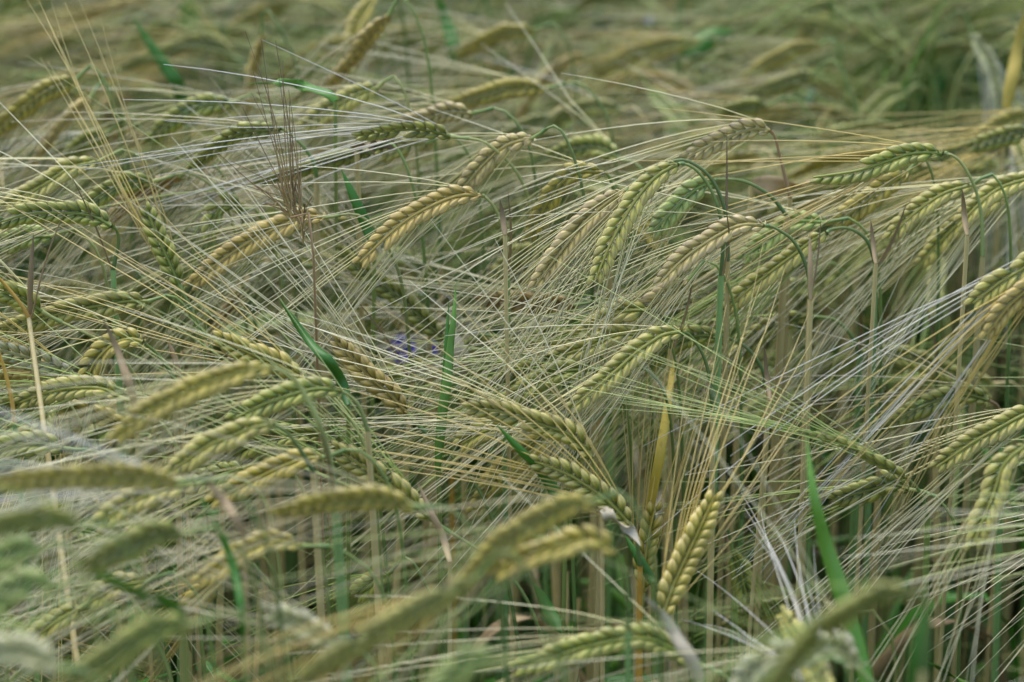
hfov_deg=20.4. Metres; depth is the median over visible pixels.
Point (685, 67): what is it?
barley stalk
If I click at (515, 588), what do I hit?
barley stalk
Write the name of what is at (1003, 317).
barley stalk
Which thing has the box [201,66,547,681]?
barley stalk
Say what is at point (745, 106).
barley stalk
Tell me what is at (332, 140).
barley stalk
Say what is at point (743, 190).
barley stalk
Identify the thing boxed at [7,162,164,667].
barley stalk
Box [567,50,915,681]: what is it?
barley stalk
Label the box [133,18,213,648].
grass blade
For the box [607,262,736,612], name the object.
barley stalk
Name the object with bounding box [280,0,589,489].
barley stalk
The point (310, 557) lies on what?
barley stalk
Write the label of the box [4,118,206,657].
barley stalk
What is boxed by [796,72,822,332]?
grass blade
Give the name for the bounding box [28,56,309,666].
barley stalk
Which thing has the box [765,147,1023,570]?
barley stalk
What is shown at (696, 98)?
barley stalk
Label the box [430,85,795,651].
barley stalk
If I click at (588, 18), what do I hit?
barley stalk
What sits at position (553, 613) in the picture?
grass blade
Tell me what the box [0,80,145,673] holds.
barley stalk
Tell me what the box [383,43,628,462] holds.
barley stalk
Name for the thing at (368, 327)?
barley stalk
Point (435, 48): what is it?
barley stalk
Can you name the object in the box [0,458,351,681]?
barley stalk
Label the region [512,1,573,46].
barley stalk
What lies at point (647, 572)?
grass blade
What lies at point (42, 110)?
barley stalk
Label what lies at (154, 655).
barley stalk
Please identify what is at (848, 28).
barley stand
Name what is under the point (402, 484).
barley stalk
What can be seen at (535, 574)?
barley stalk
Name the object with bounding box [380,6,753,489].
barley stalk
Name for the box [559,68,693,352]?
barley stalk
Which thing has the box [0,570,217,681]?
barley stalk
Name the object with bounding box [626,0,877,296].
barley stalk
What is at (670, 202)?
barley stalk
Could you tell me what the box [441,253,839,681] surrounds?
barley stalk
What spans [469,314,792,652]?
barley stalk
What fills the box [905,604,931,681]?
grass blade
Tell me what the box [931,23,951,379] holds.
grass blade
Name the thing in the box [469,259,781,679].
barley stalk
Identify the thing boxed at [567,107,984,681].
barley stalk
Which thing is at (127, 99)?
barley stalk
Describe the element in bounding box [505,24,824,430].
barley stalk
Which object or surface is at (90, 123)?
barley stalk
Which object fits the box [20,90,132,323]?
barley stalk
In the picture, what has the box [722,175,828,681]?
dry leaf blade
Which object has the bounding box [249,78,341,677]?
grass blade
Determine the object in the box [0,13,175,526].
barley stalk
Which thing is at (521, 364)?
barley stalk
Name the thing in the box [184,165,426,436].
barley stalk
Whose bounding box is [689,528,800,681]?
barley stalk
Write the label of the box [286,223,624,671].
barley stalk
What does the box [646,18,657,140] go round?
cornflower
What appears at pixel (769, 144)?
barley stalk
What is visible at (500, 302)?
barley stalk
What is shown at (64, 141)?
barley stalk
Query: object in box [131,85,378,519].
barley stalk
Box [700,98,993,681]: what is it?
barley stalk
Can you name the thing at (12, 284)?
barley stalk
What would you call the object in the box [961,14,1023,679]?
dry leaf blade
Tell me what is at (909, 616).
barley stalk
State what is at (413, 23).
barley stalk
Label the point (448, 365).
grass blade
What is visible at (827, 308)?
barley stalk
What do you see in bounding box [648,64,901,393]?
barley stalk
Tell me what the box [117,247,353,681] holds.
barley stalk
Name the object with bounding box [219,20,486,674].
barley stalk
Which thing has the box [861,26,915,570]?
grass blade
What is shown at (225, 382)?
barley stalk
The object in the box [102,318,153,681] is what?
dry leaf blade
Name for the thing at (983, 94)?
barley stalk
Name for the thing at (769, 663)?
barley stalk
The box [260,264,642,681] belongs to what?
barley stalk
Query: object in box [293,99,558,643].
barley stalk
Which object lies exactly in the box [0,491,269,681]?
barley stalk
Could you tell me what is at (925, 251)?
barley stalk
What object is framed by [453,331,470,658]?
dry leaf blade
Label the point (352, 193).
grass blade
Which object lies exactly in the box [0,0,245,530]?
barley stalk
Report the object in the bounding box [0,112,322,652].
barley stalk
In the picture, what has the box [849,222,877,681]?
dry leaf blade
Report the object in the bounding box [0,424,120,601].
barley stalk
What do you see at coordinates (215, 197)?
barley stalk
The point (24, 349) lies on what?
barley stalk
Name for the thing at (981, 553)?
barley stalk
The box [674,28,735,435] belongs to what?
grass blade
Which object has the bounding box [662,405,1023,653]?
barley stalk
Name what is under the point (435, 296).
barley stalk
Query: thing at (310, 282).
barley stalk
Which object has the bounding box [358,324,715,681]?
barley stalk
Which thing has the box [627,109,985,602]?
barley stalk
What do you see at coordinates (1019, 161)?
barley stalk
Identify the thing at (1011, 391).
barley stalk
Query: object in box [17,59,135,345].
barley stalk
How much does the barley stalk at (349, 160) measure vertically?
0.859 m
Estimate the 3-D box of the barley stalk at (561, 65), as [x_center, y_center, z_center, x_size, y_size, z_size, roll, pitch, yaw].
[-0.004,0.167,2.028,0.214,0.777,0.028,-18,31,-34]
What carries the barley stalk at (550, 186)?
on the ground
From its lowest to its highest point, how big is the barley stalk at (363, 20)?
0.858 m
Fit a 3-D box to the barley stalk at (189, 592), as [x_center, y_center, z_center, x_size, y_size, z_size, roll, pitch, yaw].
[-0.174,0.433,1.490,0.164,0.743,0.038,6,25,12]
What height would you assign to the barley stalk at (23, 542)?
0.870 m
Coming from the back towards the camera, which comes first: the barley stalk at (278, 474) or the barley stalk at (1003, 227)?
the barley stalk at (1003, 227)
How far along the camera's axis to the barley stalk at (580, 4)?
2.00 m
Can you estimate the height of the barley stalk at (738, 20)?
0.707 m
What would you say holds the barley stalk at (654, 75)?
on the ground
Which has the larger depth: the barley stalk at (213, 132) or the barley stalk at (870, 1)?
the barley stalk at (870, 1)
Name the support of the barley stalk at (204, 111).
on the ground
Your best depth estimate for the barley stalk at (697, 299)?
1.83 m
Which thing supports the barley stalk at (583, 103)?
on the ground
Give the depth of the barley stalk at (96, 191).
1.50 m
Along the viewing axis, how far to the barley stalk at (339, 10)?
1.98 m
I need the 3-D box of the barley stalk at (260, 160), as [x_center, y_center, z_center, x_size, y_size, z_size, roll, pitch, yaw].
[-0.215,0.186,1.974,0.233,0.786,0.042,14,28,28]
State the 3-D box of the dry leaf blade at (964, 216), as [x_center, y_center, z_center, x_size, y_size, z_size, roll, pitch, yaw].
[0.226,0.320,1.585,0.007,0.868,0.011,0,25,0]
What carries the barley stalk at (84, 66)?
on the ground
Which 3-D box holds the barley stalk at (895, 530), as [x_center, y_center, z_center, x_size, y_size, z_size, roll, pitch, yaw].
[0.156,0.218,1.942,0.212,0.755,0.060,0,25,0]
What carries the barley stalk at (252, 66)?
on the ground
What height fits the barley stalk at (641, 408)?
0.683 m
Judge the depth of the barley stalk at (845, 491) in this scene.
1.45 m
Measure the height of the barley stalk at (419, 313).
0.881 m
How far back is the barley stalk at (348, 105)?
1.57 m
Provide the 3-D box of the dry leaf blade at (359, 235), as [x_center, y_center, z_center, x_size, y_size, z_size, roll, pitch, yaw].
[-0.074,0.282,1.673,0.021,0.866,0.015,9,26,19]
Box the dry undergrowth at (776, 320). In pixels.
[0,0,1023,681]
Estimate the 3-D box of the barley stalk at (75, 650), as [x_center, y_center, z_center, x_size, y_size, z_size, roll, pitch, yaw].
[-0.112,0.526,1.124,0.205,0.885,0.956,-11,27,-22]
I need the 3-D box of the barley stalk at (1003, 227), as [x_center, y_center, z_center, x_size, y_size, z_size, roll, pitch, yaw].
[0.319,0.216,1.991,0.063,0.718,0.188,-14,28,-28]
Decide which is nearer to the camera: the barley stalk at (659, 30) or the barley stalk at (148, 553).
the barley stalk at (148, 553)
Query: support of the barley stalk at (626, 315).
on the ground
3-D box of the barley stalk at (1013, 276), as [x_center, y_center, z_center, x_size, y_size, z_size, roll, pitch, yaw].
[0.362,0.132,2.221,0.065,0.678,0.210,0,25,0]
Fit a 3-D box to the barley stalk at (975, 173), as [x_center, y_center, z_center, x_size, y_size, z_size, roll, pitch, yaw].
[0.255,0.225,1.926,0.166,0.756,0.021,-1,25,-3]
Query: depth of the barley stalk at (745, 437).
2.04 m
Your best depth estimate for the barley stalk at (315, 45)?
1.94 m
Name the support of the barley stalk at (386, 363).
on the ground
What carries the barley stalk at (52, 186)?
on the ground
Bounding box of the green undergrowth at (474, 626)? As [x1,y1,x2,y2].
[0,0,1023,681]
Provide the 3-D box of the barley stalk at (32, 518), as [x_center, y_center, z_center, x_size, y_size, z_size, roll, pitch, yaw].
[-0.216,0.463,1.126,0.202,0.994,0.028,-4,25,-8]
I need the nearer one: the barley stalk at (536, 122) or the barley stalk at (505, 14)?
the barley stalk at (536, 122)
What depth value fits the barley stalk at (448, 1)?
2.21 m
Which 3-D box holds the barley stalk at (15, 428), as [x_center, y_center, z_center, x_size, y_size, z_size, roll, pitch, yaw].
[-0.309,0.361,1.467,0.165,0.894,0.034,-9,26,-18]
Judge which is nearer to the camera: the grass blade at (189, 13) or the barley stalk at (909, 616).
the barley stalk at (909, 616)
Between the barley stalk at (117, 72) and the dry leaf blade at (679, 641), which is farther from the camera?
the barley stalk at (117, 72)
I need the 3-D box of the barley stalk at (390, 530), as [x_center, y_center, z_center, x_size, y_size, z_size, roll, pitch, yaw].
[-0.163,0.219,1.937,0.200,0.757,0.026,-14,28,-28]
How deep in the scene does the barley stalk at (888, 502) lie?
1.78 m
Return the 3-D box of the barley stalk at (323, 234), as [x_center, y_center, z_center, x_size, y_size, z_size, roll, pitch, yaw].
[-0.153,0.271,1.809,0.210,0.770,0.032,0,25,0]
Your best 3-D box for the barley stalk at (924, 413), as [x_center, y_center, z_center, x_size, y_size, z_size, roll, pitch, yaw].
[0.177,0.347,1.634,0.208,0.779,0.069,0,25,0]
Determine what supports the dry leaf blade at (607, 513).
on the ground
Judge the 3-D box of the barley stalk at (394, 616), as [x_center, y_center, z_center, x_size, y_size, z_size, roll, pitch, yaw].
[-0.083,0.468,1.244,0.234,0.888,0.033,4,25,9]
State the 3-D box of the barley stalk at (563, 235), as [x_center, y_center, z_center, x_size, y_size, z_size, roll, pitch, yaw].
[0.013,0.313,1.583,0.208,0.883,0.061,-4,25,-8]
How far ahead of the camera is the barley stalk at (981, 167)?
1.79 m
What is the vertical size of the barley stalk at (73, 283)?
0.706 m
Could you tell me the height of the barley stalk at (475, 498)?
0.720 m
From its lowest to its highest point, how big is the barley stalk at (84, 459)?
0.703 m
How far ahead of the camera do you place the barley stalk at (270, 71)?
2.05 m
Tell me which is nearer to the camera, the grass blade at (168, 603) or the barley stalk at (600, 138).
the grass blade at (168, 603)
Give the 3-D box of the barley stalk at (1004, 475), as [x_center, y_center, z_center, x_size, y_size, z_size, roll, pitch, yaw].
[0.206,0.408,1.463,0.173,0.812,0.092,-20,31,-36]
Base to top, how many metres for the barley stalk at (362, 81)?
0.831 m
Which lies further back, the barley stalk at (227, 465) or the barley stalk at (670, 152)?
the barley stalk at (670, 152)
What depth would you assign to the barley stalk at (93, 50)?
2.13 m
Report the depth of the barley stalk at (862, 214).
1.50 m
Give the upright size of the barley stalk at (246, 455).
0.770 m
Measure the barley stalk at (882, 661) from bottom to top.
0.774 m
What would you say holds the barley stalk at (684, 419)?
on the ground
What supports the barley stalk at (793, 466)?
on the ground
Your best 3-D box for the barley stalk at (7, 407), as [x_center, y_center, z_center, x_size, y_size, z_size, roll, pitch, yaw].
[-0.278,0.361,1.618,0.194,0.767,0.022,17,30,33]
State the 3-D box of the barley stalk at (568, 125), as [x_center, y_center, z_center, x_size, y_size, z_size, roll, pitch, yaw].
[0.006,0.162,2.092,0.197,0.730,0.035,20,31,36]
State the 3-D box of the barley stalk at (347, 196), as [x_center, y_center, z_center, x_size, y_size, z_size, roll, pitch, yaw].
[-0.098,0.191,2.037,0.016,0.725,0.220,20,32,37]
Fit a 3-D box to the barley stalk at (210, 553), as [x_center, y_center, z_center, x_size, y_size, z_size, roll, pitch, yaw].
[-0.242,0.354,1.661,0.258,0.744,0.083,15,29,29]
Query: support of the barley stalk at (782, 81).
on the ground
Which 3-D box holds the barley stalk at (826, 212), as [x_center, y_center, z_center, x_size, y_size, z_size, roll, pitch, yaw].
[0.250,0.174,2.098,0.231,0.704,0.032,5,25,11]
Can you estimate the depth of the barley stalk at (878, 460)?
1.37 m
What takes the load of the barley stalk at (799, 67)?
on the ground
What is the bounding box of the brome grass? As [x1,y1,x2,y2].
[216,31,328,676]
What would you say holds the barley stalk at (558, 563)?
on the ground
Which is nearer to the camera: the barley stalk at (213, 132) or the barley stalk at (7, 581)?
the barley stalk at (7, 581)
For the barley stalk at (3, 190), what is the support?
on the ground
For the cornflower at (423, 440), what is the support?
on the ground
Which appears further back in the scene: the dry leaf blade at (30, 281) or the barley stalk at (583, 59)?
the barley stalk at (583, 59)
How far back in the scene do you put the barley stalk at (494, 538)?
1.13 m
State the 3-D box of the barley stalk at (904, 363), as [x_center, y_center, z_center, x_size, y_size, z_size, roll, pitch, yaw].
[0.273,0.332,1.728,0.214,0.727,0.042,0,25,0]
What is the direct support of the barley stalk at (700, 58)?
on the ground
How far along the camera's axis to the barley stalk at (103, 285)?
2.16 m
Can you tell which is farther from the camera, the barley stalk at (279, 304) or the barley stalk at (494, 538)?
the barley stalk at (279, 304)
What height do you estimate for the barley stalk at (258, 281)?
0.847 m
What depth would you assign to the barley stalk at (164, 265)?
1.46 m
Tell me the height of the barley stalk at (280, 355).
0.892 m
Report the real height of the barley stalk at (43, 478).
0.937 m
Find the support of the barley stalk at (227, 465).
on the ground
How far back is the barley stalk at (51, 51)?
2.02 m
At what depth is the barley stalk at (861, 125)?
1.76 m
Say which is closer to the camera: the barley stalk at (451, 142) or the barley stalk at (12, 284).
the barley stalk at (12, 284)
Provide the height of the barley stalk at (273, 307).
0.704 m
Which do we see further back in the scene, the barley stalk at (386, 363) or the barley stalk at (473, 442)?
the barley stalk at (386, 363)
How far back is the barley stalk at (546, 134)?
1.83 m
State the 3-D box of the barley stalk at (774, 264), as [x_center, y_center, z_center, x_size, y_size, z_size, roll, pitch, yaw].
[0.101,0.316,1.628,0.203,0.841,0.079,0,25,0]
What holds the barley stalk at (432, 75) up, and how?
on the ground
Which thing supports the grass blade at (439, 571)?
on the ground
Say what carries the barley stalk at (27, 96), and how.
on the ground
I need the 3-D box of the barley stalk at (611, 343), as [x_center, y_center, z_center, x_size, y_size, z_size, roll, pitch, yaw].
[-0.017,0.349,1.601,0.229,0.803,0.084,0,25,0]
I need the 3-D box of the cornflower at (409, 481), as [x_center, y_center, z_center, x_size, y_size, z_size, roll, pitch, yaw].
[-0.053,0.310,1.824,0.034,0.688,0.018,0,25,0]
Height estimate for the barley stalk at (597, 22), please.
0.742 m
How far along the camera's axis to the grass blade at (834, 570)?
1.22 m
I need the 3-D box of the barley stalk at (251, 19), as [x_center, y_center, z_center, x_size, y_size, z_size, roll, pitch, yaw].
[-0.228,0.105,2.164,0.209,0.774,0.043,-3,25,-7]
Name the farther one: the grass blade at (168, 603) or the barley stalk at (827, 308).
the barley stalk at (827, 308)
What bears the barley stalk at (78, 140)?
on the ground
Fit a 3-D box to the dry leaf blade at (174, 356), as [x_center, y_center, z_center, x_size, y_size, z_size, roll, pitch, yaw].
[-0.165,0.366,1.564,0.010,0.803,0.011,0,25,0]
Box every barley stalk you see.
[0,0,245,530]
[0,0,298,650]
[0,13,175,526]
[0,15,196,373]
[0,39,249,642]
[0,62,304,650]
[0,64,256,619]
[0,65,153,507]
[0,66,182,680]
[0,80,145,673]
[0,99,128,678]
[0,107,137,681]
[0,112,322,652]
[0,117,194,651]
[0,127,56,677]
[0,131,135,386]
[0,135,386,676]
[0,148,192,681]
[0,162,282,679]
[0,163,272,681]
[0,169,157,625]
[0,201,79,660]
[0,222,237,681]
[0,252,194,459]
[0,255,285,676]
[0,259,186,681]
[0,266,224,681]
[0,285,183,681]
[0,300,207,681]
[0,304,385,681]
[0,312,191,681]
[0,336,197,681]
[0,349,125,681]
[0,353,40,681]
[0,361,352,681]
[0,373,225,681]
[0,383,277,681]
[0,386,82,681]
[0,387,118,681]
[0,407,171,681]
[0,408,287,680]
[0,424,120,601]
[0,451,335,681]
[0,458,291,681]
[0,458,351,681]
[0,478,177,638]
[0,488,165,681]
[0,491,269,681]
[0,529,397,681]
[0,535,104,681]
[0,560,134,681]
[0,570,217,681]
[0,584,173,681]
[0,592,282,681]
[0,609,98,681]
[1,3,254,657]
[1,34,213,325]
[1,45,272,515]
[1,314,160,679]
[1,412,509,681]
[2,10,248,607]
[2,37,240,311]
[2,372,212,681]
[2,417,328,681]
[3,122,275,681]
[3,128,290,642]
[3,153,414,681]
[3,182,166,613]
[4,47,104,97]
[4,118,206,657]
[6,48,212,532]
[6,117,233,625]
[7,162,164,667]
[8,116,258,603]
[10,27,111,246]
[10,197,182,450]
[13,60,298,653]
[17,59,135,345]
[17,236,138,681]
[19,421,387,681]
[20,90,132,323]
[21,387,391,681]
[22,562,295,681]
[27,0,190,253]
[28,0,261,681]
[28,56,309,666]
[28,440,414,681]
[36,0,116,457]
[37,174,381,553]
[37,496,298,681]
[43,372,336,679]
[44,181,352,636]
[46,142,431,681]
[47,0,337,466]
[55,79,366,681]
[57,65,345,431]
[57,215,251,661]
[63,104,281,450]
[64,274,580,681]
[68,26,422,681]
[71,19,310,632]
[74,213,433,675]
[80,40,559,681]
[93,83,150,627]
[106,12,475,546]
[117,136,527,681]
[117,149,394,597]
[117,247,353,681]
[118,59,437,631]
[122,58,425,405]
[131,73,568,674]
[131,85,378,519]
[133,176,418,651]
[133,293,456,673]
[134,75,437,561]
[143,238,499,675]
[146,165,511,681]
[149,31,285,502]
[150,23,425,681]
[157,20,367,521]
[160,556,447,681]
[168,129,314,660]
[172,84,501,681]
[176,0,443,672]
[181,53,413,635]
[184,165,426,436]
[195,221,600,681]
[197,248,484,681]
[199,9,338,681]
[200,550,566,681]
[201,38,539,681]
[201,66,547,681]
[206,0,414,681]
[206,524,631,681]
[208,22,437,377]
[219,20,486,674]
[223,489,663,681]
[224,0,492,616]
[239,92,540,442]
[240,352,636,680]
[240,390,579,681]
[243,170,457,595]
[249,268,468,662]
[251,241,656,675]
[257,282,688,681]
[258,328,677,681]
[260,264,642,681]
[262,238,580,680]
[267,238,613,678]
[270,33,622,569]
[275,159,686,673]
[277,474,730,681]
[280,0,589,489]
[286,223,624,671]
[287,8,504,680]
[291,106,592,611]
[292,95,557,653]
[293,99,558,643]
[299,58,537,591]
[302,130,624,663]
[303,125,596,681]
[304,187,386,679]
[320,0,511,203]
[320,108,615,681]
[326,0,529,611]
[326,7,670,681]
[328,407,656,681]
[335,269,694,620]
[338,139,729,681]
[342,45,511,463]
[342,246,489,578]
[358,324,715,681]
[364,130,605,529]
[368,0,646,618]
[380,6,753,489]
[380,38,636,550]
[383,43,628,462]
[385,150,497,657]
[394,0,619,246]
[398,0,648,163]
[403,259,743,681]
[404,285,768,674]
[413,643,573,681]
[414,0,705,499]
[415,160,729,681]
[417,46,659,672]
[417,88,638,673]
[420,29,731,654]
[428,125,681,559]
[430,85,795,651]
[431,176,820,681]
[432,49,678,514]
[432,73,791,676]
[437,169,564,636]
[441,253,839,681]
[446,176,789,681]
[459,158,792,653]
[466,5,765,382]
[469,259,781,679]
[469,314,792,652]
[480,356,874,681]
[487,2,516,193]
[488,4,668,243]
[494,0,682,357]
[496,305,1006,681]
[500,251,930,610]
[505,13,766,386]
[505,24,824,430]
[505,525,854,681]
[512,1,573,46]
[513,184,864,681]
[514,147,792,596]
[516,87,743,675]
[519,75,766,511]
[523,91,821,577]
[526,44,859,681]
[529,48,782,602]
[530,205,905,647]
[532,146,848,659]
[540,0,720,442]
[541,171,882,674]
[542,15,814,233]
[543,172,729,681]
[550,61,790,681]
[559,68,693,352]
[565,128,921,453]
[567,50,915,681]
[567,59,869,677]
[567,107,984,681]
[569,34,848,681]
[572,372,961,681]
[574,0,705,292]
[578,243,830,681]
[580,152,895,681]
[581,261,1019,681]
[595,133,913,680]
[596,68,844,412]
[598,97,744,601]
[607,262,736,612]
[609,29,848,465]
[611,111,903,647]
[614,5,843,523]
[617,0,881,475]
[617,120,991,681]
[617,580,931,681]
[622,0,721,430]
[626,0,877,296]
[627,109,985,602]
[629,161,939,681]
[635,169,918,532]
[642,104,693,508]
[642,252,1023,583]
[645,106,969,365]
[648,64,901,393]
[654,245,858,681]
[659,61,805,239]
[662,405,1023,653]
[666,305,1004,681]
[667,173,1011,681]
[670,37,996,679]
[677,35,805,142]
[677,116,1016,678]
[678,197,949,629]
[681,492,834,681]
[689,220,942,642]
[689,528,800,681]
[694,369,1023,681]
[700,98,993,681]
[708,122,987,672]
[722,0,981,678]
[723,70,934,619]
[725,124,1023,257]
[727,0,931,223]
[730,277,1023,639]
[736,119,1023,531]
[738,82,850,563]
[740,118,942,674]
[743,128,1023,657]
[747,192,1014,468]
[749,171,1023,452]
[759,108,1023,653]
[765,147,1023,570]
[783,7,1019,551]
[784,150,1023,656]
[789,181,1023,630]
[796,155,1016,600]
[797,182,1017,572]
[804,88,1023,620]
[805,336,1023,625]
[812,155,1018,337]
[813,438,1023,681]
[859,252,976,555]
[875,10,1023,646]
[899,84,1023,538]
[930,138,1023,543]
[931,156,1023,591]
[942,132,1023,664]
[987,100,1023,431]
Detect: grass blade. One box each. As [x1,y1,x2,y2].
[91,572,189,681]
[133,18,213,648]
[178,0,225,672]
[198,494,247,681]
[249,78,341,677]
[279,299,351,638]
[341,170,377,681]
[435,285,455,679]
[436,0,467,515]
[437,302,448,670]
[496,424,567,681]
[537,586,567,681]
[625,536,654,680]
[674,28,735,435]
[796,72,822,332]
[806,435,873,681]
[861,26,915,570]
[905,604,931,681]
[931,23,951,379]
[934,25,951,325]
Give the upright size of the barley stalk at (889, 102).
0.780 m
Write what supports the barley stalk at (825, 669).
on the ground
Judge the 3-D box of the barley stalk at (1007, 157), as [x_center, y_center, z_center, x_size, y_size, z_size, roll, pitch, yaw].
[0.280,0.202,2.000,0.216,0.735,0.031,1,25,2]
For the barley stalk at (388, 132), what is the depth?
1.46 m
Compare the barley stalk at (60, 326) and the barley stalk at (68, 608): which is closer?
the barley stalk at (68, 608)
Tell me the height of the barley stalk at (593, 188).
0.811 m
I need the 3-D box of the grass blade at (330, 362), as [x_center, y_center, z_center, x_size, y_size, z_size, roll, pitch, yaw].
[-0.093,0.362,1.537,0.045,0.833,0.010,19,31,35]
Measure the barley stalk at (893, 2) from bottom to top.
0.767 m
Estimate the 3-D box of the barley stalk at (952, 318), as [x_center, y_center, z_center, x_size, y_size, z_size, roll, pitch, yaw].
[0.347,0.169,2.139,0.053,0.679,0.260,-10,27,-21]
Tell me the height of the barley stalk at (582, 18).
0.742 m
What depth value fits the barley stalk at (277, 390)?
1.31 m
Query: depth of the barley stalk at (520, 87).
1.67 m
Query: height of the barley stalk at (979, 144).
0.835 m
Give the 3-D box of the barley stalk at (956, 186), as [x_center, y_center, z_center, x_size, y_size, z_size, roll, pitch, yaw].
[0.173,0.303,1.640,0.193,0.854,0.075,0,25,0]
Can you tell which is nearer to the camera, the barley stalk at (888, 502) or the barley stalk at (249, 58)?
the barley stalk at (888, 502)
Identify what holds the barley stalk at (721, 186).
on the ground
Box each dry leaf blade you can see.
[27,233,56,680]
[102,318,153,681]
[167,340,201,681]
[198,472,249,681]
[350,138,393,681]
[417,481,451,671]
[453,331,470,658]
[499,201,514,681]
[600,506,640,681]
[644,596,704,681]
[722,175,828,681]
[744,345,771,674]
[791,234,812,681]
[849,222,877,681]
[937,190,969,681]
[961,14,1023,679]
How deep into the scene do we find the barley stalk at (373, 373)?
1.43 m
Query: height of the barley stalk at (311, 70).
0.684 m
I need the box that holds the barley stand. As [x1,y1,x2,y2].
[0,0,1023,681]
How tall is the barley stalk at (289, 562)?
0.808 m
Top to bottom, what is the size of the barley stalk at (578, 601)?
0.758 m
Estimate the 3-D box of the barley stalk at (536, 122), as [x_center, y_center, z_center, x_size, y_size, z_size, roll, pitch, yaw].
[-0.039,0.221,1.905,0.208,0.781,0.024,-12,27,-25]
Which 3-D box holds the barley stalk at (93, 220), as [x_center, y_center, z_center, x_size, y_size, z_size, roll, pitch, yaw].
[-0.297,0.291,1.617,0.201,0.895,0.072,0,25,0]
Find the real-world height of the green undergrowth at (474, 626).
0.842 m
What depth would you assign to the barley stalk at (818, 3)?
2.02 m
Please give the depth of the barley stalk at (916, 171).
1.76 m
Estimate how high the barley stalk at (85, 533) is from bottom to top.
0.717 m
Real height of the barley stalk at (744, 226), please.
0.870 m
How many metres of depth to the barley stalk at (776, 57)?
1.86 m
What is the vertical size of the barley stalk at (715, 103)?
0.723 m
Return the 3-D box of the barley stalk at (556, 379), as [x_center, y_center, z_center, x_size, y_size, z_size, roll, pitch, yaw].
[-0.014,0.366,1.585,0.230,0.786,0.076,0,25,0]
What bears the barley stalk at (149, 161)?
on the ground
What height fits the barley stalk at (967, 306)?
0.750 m
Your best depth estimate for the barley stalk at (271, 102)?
2.05 m
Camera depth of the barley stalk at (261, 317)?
1.66 m
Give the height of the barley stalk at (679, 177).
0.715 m
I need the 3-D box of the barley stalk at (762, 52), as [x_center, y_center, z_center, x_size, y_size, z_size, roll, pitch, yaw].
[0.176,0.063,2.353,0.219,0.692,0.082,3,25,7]
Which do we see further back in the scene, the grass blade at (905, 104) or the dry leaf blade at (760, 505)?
the grass blade at (905, 104)
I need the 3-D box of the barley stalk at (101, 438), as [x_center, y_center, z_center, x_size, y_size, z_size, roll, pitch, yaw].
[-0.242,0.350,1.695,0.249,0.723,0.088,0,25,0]
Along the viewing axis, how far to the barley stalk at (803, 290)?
1.70 m
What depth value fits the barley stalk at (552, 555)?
1.15 m
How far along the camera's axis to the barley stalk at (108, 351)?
1.38 m
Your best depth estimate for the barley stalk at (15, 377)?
1.44 m
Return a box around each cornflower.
[388,333,428,681]
[398,339,438,566]
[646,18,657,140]
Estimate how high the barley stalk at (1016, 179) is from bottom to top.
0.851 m
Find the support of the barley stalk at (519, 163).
on the ground
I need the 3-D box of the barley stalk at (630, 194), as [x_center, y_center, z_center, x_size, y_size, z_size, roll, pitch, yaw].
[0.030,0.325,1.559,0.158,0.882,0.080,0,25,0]
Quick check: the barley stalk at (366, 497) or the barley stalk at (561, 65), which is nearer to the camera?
the barley stalk at (366, 497)
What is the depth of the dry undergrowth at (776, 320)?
2.13 m
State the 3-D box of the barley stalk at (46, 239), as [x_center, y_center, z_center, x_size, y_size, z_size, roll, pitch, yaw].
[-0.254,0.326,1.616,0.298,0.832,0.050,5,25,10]
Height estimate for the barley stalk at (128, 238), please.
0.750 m
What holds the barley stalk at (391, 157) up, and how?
on the ground
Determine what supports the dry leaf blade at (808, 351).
on the ground
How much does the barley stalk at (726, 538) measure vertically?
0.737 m
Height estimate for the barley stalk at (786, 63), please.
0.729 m
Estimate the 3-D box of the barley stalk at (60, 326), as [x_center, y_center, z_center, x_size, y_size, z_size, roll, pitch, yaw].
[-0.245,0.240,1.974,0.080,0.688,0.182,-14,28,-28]
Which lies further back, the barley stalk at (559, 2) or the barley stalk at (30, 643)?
the barley stalk at (559, 2)
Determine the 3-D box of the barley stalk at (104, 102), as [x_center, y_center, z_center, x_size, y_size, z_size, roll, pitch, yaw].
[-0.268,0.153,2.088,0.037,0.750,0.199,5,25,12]
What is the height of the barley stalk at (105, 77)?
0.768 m
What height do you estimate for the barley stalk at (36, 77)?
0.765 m
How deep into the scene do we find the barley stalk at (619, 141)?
1.89 m
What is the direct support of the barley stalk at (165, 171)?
on the ground
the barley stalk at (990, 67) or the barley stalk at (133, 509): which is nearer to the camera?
the barley stalk at (133, 509)
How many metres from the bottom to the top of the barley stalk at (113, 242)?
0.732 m
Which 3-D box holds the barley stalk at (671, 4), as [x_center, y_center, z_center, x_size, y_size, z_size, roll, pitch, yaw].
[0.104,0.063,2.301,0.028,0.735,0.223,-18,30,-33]
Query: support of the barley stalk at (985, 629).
on the ground
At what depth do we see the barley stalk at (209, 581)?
1.24 m
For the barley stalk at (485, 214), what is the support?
on the ground
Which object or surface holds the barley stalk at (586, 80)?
on the ground
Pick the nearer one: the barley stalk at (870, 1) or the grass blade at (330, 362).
the grass blade at (330, 362)
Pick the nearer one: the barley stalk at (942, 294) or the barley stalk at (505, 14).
the barley stalk at (942, 294)

